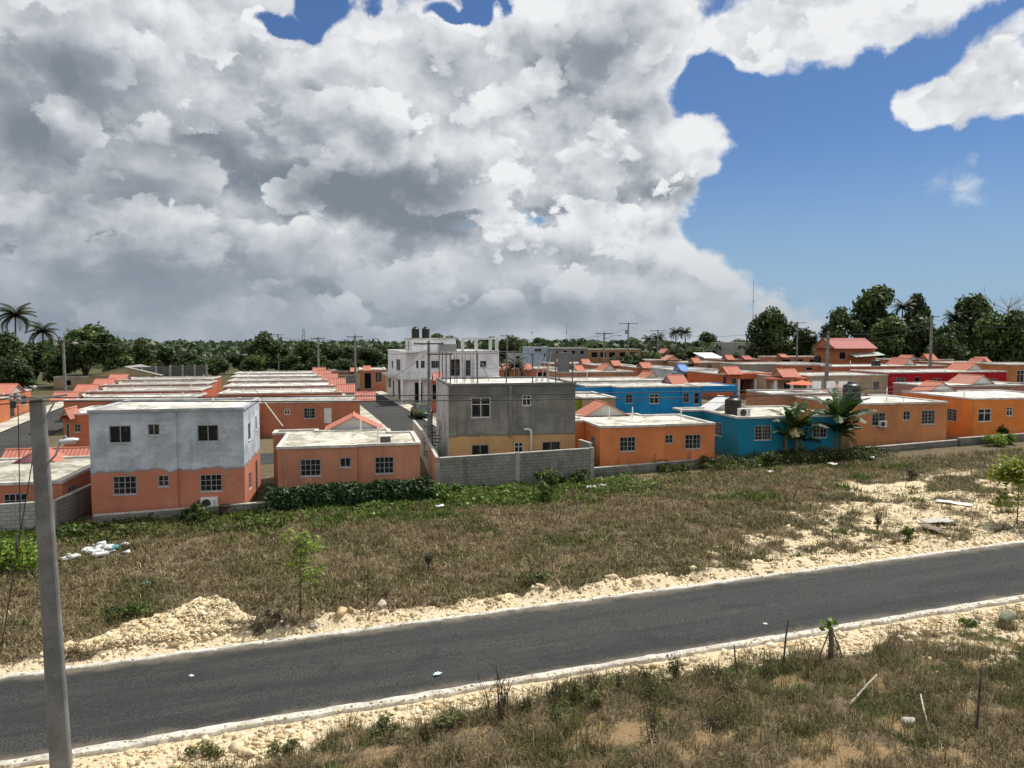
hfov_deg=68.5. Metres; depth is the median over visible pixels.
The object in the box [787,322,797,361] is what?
utility pole
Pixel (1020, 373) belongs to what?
window
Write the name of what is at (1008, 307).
bare tree
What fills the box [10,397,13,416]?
door
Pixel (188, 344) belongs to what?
power line
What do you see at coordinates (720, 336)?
power line
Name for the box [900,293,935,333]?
tree
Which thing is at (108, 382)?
house
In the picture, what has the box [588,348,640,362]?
house
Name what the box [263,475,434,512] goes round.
hedge
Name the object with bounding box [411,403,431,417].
parked car
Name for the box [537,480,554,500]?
shrub
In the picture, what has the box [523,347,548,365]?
house
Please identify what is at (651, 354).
tree
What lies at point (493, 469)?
block wall
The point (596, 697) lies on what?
weed
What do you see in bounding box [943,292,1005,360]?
tree
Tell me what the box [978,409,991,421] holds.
window
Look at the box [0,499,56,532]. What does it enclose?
block wall
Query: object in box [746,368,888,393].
house
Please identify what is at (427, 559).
weed
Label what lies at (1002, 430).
shrub
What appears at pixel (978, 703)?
wooden stake
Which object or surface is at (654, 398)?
window
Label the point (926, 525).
discarded rag
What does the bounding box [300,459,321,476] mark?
window
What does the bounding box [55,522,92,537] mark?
shrub
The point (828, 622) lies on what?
sprouting stump
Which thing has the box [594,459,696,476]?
retaining wall
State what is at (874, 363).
water tank
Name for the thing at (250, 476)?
window
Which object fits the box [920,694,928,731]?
fallen stick
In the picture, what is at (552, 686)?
dead stalks
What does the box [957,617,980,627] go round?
weed
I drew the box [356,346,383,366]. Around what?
tree
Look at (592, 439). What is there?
window
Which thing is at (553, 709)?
weed
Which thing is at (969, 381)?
house
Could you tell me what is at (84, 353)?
tree
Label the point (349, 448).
house
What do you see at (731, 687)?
weed
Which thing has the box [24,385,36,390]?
parked car
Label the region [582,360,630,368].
house
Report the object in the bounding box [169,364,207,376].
block wall
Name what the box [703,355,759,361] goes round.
house
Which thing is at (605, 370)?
house
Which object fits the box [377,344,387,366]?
tree
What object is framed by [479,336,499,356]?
tree
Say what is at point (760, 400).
power line
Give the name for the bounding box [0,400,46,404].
power line
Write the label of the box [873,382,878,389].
window
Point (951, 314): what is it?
palm tree
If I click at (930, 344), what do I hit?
utility pole
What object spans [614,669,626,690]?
dead stalks
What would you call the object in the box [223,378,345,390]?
house
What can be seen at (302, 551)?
sapling
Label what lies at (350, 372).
house
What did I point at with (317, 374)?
house
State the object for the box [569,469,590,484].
shrub
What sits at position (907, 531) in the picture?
shrub
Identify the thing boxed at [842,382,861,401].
water tank
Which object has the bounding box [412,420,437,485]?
boundary wall
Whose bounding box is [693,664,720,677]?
weed
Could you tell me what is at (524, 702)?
weed
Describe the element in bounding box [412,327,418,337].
water tank
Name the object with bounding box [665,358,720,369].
house
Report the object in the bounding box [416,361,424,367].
window
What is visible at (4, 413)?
house
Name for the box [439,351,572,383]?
rooftop cage
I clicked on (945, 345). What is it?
tree
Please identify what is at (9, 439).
street
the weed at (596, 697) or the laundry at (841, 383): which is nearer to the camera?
the weed at (596, 697)
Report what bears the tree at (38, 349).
on the ground at (630, 730)
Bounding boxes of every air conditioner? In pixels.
[200,497,217,505]
[737,408,750,416]
[878,420,886,427]
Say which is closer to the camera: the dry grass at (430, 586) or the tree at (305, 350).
the dry grass at (430, 586)
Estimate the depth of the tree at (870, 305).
174.31 m
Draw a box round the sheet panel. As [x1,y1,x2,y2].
[557,355,569,371]
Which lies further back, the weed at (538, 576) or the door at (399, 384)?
the door at (399, 384)
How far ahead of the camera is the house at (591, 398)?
66.79 m
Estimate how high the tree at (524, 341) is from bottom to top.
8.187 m
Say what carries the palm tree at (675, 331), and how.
on the ground at (630, 730)
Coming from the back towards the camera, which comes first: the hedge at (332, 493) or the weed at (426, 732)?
the hedge at (332, 493)
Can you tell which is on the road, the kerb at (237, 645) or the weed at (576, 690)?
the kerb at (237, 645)
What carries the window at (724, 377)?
in the house at (733, 375)
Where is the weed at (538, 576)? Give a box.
[514,563,550,588]
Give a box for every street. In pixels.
[0,407,63,457]
[260,453,273,463]
[334,385,436,452]
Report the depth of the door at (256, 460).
45.12 m
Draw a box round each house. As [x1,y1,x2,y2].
[0,383,31,417]
[0,397,9,422]
[0,446,90,503]
[48,391,206,408]
[53,374,93,388]
[59,405,100,446]
[73,384,212,396]
[87,364,162,383]
[87,397,260,520]
[92,378,217,396]
[108,374,220,396]
[217,383,354,397]
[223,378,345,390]
[227,373,337,384]
[230,370,331,378]
[233,367,325,374]
[238,391,375,437]
[272,411,420,487]
[330,367,357,374]
[359,365,385,391]
[382,338,499,403]
[422,376,576,456]
[431,372,441,411]
[499,363,556,376]
[508,354,522,364]
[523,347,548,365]
[541,359,590,368]
[546,362,633,376]
[549,347,587,361]
[556,370,663,381]
[575,374,736,413]
[575,391,616,407]
[575,400,715,466]
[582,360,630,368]
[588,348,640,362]
[619,362,670,376]
[643,355,681,365]
[650,364,717,378]
[658,348,669,356]
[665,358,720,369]
[672,395,838,460]
[687,366,771,398]
[694,353,721,360]
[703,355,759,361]
[712,342,745,355]
[720,361,824,372]
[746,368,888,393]
[746,389,834,405]
[757,354,813,362]
[776,364,831,371]
[793,383,947,447]
[812,338,883,363]
[820,357,947,371]
[850,362,1006,394]
[875,354,953,363]
[892,374,1023,395]
[901,380,1023,437]
[917,357,991,366]
[969,362,1023,382]
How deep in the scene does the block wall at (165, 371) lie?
123.48 m
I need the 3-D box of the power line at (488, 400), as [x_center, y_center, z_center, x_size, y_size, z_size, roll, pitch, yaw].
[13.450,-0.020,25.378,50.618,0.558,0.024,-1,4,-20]
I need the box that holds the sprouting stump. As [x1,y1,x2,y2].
[819,617,841,660]
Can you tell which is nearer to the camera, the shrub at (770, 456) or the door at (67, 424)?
the shrub at (770, 456)
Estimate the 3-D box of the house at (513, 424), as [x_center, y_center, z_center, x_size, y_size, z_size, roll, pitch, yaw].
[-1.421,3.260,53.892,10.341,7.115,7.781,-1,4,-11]
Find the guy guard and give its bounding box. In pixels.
[255,390,284,428]
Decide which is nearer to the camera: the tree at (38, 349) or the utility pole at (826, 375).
the utility pole at (826, 375)
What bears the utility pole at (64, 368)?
on the ground at (630, 730)
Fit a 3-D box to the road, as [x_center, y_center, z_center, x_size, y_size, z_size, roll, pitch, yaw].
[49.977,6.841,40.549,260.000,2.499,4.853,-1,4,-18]
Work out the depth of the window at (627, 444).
50.75 m
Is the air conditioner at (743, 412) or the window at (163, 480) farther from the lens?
the air conditioner at (743, 412)
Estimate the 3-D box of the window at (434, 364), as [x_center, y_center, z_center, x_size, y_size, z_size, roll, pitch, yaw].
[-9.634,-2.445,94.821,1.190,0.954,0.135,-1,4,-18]
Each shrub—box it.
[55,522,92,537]
[181,500,211,521]
[424,481,451,500]
[443,482,462,491]
[534,467,567,485]
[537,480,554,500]
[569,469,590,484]
[700,455,723,468]
[761,450,780,462]
[816,445,846,460]
[902,525,914,542]
[982,433,1008,446]
[997,424,1008,433]
[1002,433,1018,443]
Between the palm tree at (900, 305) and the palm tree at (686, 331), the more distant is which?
the palm tree at (686, 331)
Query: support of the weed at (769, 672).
on the ground at (630, 730)
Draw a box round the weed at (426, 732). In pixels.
[410,718,435,742]
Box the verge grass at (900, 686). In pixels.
[163,602,1023,767]
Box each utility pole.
[8,393,78,767]
[56,339,77,391]
[272,334,278,370]
[311,337,334,366]
[347,335,379,393]
[413,341,452,437]
[507,334,519,363]
[596,332,621,362]
[619,322,637,355]
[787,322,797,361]
[810,331,836,388]
[919,315,938,368]
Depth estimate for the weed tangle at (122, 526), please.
36.91 m
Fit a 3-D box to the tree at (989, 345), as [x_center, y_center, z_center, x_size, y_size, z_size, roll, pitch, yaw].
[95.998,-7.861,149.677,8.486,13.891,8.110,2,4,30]
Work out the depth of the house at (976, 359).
134.08 m
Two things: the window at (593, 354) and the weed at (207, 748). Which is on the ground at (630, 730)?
the weed at (207, 748)
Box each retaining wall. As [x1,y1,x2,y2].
[93,501,266,524]
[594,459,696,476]
[859,439,957,451]
[958,433,1023,445]
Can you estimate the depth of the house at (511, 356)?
168.35 m
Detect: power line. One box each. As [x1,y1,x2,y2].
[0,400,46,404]
[20,383,1023,397]
[47,386,1023,401]
[78,336,275,344]
[357,393,813,401]
[607,338,826,349]
[660,326,793,336]
[678,389,848,402]
[838,319,931,334]
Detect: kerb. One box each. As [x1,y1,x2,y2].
[0,540,1023,679]
[0,595,1023,767]
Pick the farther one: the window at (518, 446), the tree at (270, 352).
the tree at (270, 352)
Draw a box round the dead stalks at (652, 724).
[636,702,664,742]
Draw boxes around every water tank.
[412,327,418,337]
[422,327,429,337]
[724,397,741,415]
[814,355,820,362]
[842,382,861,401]
[871,359,880,365]
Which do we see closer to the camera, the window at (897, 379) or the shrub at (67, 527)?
the shrub at (67, 527)
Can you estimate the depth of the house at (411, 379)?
95.88 m
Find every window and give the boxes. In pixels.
[3,493,26,502]
[68,483,75,492]
[74,424,80,432]
[108,425,131,444]
[113,476,137,495]
[147,424,159,435]
[157,475,169,487]
[197,425,218,442]
[200,474,222,492]
[248,423,250,441]
[249,471,251,490]
[284,409,289,414]
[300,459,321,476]
[304,408,315,418]
[339,457,351,467]
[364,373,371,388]
[374,457,393,474]
[375,372,381,382]
[396,359,399,370]
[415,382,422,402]
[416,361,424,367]
[431,361,438,367]
[432,384,435,399]
[451,359,459,375]
[466,360,469,375]
[471,397,490,418]
[471,445,488,454]
[480,361,485,367]
[514,442,522,451]
[522,395,530,405]
[542,441,559,450]
[590,436,594,452]
[591,352,597,357]
[609,352,614,357]
[619,352,625,357]
[620,437,635,451]
[625,394,632,403]
[649,394,658,403]
[665,435,672,443]
[683,393,688,401]
[684,434,700,449]
[694,393,698,404]
[715,422,721,436]
[723,376,726,383]
[754,425,770,440]
[784,382,789,388]
[812,424,826,437]
[839,352,845,359]
[872,413,885,425]
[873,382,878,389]
[896,378,904,381]
[902,411,910,420]
[921,410,934,424]
[947,408,956,421]
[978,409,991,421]
[1006,407,1012,416]
[1016,370,1023,382]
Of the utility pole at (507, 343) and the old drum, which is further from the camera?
the utility pole at (507, 343)
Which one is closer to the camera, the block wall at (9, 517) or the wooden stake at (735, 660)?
the wooden stake at (735, 660)
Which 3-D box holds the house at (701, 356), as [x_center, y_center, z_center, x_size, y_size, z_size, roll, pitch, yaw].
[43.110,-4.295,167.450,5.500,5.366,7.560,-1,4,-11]
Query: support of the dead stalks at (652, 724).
on the ground at (630, 730)
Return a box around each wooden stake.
[734,645,737,674]
[782,619,788,665]
[975,663,986,730]
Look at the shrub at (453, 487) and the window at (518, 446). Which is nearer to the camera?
the shrub at (453, 487)
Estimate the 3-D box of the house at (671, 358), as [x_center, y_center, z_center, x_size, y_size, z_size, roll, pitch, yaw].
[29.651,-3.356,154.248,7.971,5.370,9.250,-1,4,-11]
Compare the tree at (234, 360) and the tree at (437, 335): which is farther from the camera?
the tree at (437, 335)
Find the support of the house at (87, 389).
on the ground at (630, 730)
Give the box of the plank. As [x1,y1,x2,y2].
[547,352,550,380]
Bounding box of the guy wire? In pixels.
[0,463,31,654]
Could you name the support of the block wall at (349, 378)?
on the ground at (630, 730)
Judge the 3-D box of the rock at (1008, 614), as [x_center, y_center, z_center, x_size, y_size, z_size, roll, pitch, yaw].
[16.715,7.865,25.474,0.778,0.458,0.428,-1,4,-20]
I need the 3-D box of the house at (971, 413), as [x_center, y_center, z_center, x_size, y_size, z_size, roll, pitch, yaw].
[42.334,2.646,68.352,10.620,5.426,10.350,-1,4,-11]
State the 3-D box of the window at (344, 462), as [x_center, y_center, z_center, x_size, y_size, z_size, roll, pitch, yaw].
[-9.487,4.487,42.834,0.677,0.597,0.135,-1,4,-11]
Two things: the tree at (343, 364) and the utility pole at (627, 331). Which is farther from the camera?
the utility pole at (627, 331)
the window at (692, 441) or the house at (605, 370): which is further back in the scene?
the house at (605, 370)
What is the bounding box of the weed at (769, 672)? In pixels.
[755,660,774,678]
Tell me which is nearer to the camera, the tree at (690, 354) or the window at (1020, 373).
the window at (1020, 373)
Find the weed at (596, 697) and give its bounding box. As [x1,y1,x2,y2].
[585,689,606,707]
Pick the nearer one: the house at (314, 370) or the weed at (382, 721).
the weed at (382, 721)
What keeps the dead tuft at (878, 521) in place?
on the ground at (630, 730)
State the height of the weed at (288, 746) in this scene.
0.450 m
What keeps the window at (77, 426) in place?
in the house at (75, 421)
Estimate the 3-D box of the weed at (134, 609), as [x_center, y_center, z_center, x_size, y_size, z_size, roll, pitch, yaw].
[-13.494,7.943,26.392,1.891,0.680,1.603,-2,4,-34]
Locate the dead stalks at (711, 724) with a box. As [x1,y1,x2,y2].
[686,705,737,734]
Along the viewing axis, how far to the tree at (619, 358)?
159.44 m
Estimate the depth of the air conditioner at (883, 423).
59.30 m
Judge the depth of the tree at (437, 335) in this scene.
214.14 m
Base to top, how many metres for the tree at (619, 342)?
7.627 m
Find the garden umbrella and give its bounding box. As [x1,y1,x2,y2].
[786,380,810,391]
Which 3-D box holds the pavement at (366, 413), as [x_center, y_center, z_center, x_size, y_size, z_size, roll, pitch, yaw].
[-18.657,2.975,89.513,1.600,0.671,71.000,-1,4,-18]
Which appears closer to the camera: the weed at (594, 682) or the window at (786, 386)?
the weed at (594, 682)
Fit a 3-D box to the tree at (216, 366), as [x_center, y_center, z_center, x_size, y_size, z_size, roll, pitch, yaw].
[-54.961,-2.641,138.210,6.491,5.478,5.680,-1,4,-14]
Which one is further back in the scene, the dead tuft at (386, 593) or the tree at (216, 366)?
the tree at (216, 366)
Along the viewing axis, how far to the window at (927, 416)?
60.68 m
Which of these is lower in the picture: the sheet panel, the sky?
the sheet panel
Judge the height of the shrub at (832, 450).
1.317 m
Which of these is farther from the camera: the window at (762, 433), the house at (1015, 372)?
the house at (1015, 372)
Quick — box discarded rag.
[919,523,944,531]
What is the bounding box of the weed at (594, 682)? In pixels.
[584,669,603,690]
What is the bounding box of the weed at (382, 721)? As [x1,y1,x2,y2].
[370,710,418,746]
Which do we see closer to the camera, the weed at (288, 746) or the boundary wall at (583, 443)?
the weed at (288, 746)
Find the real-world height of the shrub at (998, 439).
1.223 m
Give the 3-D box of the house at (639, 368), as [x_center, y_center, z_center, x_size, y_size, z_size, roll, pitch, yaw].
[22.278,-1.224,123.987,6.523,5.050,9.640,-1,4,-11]
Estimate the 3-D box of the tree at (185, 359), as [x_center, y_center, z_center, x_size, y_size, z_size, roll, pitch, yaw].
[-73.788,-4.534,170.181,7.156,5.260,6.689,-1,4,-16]
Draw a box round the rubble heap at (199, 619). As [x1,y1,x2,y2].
[39,595,255,655]
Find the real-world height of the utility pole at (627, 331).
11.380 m
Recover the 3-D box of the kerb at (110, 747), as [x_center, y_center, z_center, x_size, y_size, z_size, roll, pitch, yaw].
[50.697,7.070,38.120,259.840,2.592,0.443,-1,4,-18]
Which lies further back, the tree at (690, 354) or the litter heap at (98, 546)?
the tree at (690, 354)
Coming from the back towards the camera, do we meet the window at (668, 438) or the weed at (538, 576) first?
the window at (668, 438)
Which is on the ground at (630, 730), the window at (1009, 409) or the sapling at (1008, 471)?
the sapling at (1008, 471)
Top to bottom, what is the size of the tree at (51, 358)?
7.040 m
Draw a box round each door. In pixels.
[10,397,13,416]
[66,423,69,435]
[255,460,257,493]
[324,408,331,422]
[398,380,400,399]
[740,379,743,392]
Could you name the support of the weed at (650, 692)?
on the ground at (630, 730)
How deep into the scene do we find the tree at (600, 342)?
208.68 m
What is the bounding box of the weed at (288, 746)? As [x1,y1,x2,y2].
[267,738,299,755]
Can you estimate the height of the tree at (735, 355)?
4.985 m
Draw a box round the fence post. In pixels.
[15,533,17,563]
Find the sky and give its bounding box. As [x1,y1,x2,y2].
[0,0,1023,352]
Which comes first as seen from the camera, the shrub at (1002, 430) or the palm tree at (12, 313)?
the shrub at (1002, 430)
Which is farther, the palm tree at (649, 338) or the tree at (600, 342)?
the palm tree at (649, 338)
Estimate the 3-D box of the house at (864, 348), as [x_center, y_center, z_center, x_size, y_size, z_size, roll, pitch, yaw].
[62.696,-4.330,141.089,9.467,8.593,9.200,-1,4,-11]
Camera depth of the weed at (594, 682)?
20.92 m
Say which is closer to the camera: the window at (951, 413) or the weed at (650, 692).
the weed at (650, 692)
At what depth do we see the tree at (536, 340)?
218.86 m
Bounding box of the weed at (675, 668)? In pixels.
[659,649,683,678]
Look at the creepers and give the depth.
42.77 m
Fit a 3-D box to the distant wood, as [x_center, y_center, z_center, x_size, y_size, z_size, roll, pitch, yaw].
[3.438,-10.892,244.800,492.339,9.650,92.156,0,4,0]
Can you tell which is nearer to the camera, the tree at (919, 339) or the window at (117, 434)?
the window at (117, 434)
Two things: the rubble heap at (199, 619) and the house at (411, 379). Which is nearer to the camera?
the rubble heap at (199, 619)
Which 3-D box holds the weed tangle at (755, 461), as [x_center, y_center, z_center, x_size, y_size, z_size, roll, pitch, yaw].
[18.991,5.230,53.036,19.171,1.212,3.414,-1,4,-18]
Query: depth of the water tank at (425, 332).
97.18 m
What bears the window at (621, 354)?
in the house at (595, 355)
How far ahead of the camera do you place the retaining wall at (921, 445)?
58.70 m
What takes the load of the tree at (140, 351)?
on the ground at (630, 730)
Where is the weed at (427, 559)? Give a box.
[424,552,432,572]
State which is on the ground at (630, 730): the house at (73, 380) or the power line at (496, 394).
the house at (73, 380)
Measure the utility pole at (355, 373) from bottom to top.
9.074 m
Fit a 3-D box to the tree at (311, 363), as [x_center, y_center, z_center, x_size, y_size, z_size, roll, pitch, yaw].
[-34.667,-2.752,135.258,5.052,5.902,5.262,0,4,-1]
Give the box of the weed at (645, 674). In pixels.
[637,663,657,682]
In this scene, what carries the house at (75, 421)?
on the ground at (630, 730)
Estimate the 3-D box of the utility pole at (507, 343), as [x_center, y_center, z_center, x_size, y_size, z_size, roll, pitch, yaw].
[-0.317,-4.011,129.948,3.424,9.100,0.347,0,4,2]
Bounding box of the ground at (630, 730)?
[0,360,1023,767]
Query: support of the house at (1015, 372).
on the ground at (630, 730)
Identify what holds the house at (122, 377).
on the ground at (630, 730)
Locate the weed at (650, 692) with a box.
[637,673,661,704]
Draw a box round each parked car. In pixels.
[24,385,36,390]
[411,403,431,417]
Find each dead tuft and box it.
[264,602,283,621]
[375,590,391,605]
[873,516,881,529]
[904,467,918,479]
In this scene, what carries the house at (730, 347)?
on the ground at (630, 730)
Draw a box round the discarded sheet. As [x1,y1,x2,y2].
[917,518,956,522]
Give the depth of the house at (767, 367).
123.17 m
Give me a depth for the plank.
52.23 m
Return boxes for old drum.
[219,504,230,516]
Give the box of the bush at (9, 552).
[0,530,37,571]
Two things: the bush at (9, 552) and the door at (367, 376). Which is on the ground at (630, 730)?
the bush at (9, 552)
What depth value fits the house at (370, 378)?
113.59 m
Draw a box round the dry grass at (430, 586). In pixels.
[0,445,1023,666]
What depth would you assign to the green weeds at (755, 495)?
39.53 m
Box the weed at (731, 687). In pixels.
[720,672,741,695]
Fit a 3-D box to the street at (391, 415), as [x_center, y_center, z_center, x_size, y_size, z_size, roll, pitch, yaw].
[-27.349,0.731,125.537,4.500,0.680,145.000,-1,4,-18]
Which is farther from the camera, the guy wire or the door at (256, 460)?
the door at (256, 460)
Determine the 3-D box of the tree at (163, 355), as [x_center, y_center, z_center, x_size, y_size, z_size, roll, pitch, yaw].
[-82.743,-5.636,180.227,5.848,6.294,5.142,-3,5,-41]
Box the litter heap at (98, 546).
[59,540,130,559]
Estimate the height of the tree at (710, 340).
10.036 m
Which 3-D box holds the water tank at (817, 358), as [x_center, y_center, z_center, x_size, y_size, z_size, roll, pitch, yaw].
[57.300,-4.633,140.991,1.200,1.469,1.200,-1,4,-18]
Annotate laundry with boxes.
[811,381,822,391]
[826,381,834,391]
[838,381,846,390]
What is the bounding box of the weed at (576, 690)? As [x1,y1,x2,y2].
[564,675,590,699]
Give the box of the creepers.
[245,471,667,532]
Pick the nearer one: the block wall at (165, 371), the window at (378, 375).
the window at (378, 375)
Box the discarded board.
[935,499,972,505]
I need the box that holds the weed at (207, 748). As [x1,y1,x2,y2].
[183,738,225,759]
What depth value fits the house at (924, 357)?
141.16 m
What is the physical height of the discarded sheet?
0.174 m
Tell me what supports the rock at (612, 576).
on the ground at (630, 730)
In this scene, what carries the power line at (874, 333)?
attached to the utility pole at (826, 375)
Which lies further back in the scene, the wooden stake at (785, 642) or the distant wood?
the distant wood
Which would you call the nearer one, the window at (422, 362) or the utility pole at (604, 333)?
the window at (422, 362)
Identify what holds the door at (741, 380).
in the house at (733, 375)
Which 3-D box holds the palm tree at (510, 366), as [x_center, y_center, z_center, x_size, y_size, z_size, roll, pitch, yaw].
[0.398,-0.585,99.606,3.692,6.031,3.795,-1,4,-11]
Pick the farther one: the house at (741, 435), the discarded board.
the house at (741, 435)
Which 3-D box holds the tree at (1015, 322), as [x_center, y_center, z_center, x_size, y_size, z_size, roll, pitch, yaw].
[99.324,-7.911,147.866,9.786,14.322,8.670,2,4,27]
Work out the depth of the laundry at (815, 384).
67.73 m
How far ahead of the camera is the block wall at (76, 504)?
38.96 m
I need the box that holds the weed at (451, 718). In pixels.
[433,709,465,728]
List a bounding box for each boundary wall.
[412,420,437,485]
[578,439,591,447]
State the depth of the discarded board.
41.43 m
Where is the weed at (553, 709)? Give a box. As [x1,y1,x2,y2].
[544,695,566,724]
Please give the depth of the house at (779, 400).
67.73 m
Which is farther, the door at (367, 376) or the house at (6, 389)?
the door at (367, 376)
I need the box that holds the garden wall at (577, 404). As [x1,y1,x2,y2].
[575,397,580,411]
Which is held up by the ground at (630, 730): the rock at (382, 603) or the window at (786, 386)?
the rock at (382, 603)
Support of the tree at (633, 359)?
on the ground at (630, 730)
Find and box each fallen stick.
[849,674,876,704]
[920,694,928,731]
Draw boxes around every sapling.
[278,522,329,616]
[355,562,379,604]
[977,448,1023,523]
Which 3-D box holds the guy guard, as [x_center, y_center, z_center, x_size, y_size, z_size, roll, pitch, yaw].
[-18.145,2.907,58.570,5.957,4.737,0.105,3,4,36]
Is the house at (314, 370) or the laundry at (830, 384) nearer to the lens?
the laundry at (830, 384)
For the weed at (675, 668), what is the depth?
21.60 m
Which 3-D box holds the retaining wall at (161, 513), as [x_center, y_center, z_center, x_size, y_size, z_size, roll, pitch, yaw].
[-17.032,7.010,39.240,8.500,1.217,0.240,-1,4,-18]
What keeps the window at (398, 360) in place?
in the house at (411, 379)
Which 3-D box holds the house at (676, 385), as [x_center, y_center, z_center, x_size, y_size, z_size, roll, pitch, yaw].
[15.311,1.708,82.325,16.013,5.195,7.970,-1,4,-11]
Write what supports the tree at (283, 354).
on the ground at (630, 730)
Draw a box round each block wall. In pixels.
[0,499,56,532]
[56,483,91,525]
[132,366,170,376]
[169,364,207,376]
[328,375,357,384]
[434,447,593,487]
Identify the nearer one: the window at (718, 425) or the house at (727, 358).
the window at (718, 425)
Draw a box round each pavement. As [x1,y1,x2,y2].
[0,393,85,431]
[334,387,420,456]
[376,391,435,425]
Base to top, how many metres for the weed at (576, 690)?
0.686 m
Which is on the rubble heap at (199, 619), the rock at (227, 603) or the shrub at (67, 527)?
the rock at (227, 603)
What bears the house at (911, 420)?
on the ground at (630, 730)
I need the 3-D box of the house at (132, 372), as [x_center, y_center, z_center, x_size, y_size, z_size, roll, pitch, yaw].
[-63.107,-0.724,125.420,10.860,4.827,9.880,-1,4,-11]
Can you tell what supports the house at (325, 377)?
on the ground at (630, 730)
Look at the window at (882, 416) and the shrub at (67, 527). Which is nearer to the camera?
the shrub at (67, 527)
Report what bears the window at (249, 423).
in the house at (144, 456)
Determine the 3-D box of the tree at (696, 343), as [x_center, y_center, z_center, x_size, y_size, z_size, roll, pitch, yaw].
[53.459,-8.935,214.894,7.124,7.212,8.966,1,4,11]
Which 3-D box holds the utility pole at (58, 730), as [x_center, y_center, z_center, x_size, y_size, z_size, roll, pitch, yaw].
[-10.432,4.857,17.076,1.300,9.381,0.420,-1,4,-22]
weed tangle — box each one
[0,505,288,548]
[654,445,898,473]
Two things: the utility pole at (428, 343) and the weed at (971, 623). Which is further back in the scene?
the utility pole at (428, 343)
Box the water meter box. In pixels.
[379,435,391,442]
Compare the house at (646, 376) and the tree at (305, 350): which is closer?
the house at (646, 376)
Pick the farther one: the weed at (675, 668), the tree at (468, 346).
the tree at (468, 346)
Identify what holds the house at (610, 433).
on the ground at (630, 730)
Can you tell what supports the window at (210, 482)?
in the house at (144, 456)
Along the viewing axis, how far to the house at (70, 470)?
41.31 m
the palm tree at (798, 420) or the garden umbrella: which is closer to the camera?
the palm tree at (798, 420)
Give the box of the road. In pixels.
[0,543,1023,760]
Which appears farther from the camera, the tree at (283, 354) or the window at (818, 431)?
the tree at (283, 354)
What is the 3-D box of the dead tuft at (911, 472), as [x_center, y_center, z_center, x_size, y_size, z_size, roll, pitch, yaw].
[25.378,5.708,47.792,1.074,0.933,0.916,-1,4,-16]
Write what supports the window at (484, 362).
in the house at (411, 379)
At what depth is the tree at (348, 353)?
168.84 m
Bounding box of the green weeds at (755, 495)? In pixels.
[0,446,1023,651]
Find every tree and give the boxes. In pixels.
[0,303,36,335]
[0,330,35,363]
[0,353,37,387]
[22,342,49,378]
[24,321,59,380]
[41,348,77,382]
[58,321,131,375]
[98,353,134,371]
[126,337,155,365]
[155,348,176,366]
[168,353,200,365]
[194,355,231,375]
[222,353,246,369]
[239,354,268,370]
[244,343,266,355]
[246,331,284,370]
[268,345,291,370]
[280,354,304,370]
[287,339,320,370]
[305,353,334,372]
[319,344,343,368]
[331,358,353,370]
[338,346,363,366]
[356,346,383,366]
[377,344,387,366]
[430,333,443,337]
[457,344,479,348]
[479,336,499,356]
[498,334,524,356]
[502,357,528,376]
[517,338,529,352]
[532,337,547,346]
[560,338,587,347]
[588,340,602,347]
[607,356,623,362]
[608,340,625,347]
[620,353,643,364]
[625,336,642,354]
[641,334,655,346]
[643,350,662,358]
[651,332,665,350]
[663,347,689,360]
[667,327,684,345]
[679,326,691,352]
[685,347,709,358]
[692,340,706,347]
[697,331,716,344]
[731,338,748,344]
[732,352,740,358]
[743,306,801,358]
[767,400,828,459]
[786,327,817,355]
[801,387,879,451]
[818,306,863,338]
[845,284,899,345]
[870,314,914,357]
[891,298,914,319]
[897,313,935,357]
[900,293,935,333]
[924,333,969,360]
[925,322,972,360]
[941,309,966,323]
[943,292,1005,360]
[971,310,1017,361]
[988,294,1023,316]
[995,307,1023,361]
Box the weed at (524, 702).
[514,686,540,712]
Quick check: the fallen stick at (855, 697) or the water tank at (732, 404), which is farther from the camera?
the water tank at (732, 404)
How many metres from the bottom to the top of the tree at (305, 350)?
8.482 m
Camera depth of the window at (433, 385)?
84.35 m
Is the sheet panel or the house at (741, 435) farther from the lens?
the house at (741, 435)
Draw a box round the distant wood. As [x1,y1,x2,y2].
[22,337,1000,368]
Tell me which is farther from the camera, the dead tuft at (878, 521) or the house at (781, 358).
the house at (781, 358)
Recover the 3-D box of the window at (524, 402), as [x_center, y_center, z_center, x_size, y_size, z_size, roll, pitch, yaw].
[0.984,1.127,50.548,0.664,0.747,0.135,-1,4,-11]
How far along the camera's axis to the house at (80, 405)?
71.20 m
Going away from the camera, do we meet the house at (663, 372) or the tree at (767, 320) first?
the house at (663, 372)
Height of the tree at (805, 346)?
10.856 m
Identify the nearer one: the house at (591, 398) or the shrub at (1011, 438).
the shrub at (1011, 438)
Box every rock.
[167,642,179,646]
[225,599,230,606]
[308,623,318,628]
[377,599,386,608]
[536,583,544,588]
[605,574,617,579]
[901,717,914,725]
[999,609,1017,622]
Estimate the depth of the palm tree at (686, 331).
214.24 m
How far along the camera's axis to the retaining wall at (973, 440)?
60.52 m
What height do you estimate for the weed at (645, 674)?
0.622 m
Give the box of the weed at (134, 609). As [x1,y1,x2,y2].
[97,598,157,618]
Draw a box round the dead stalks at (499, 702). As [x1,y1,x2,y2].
[476,665,516,723]
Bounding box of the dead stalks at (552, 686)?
[546,674,565,698]
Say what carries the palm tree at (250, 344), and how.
on the ground at (630, 730)

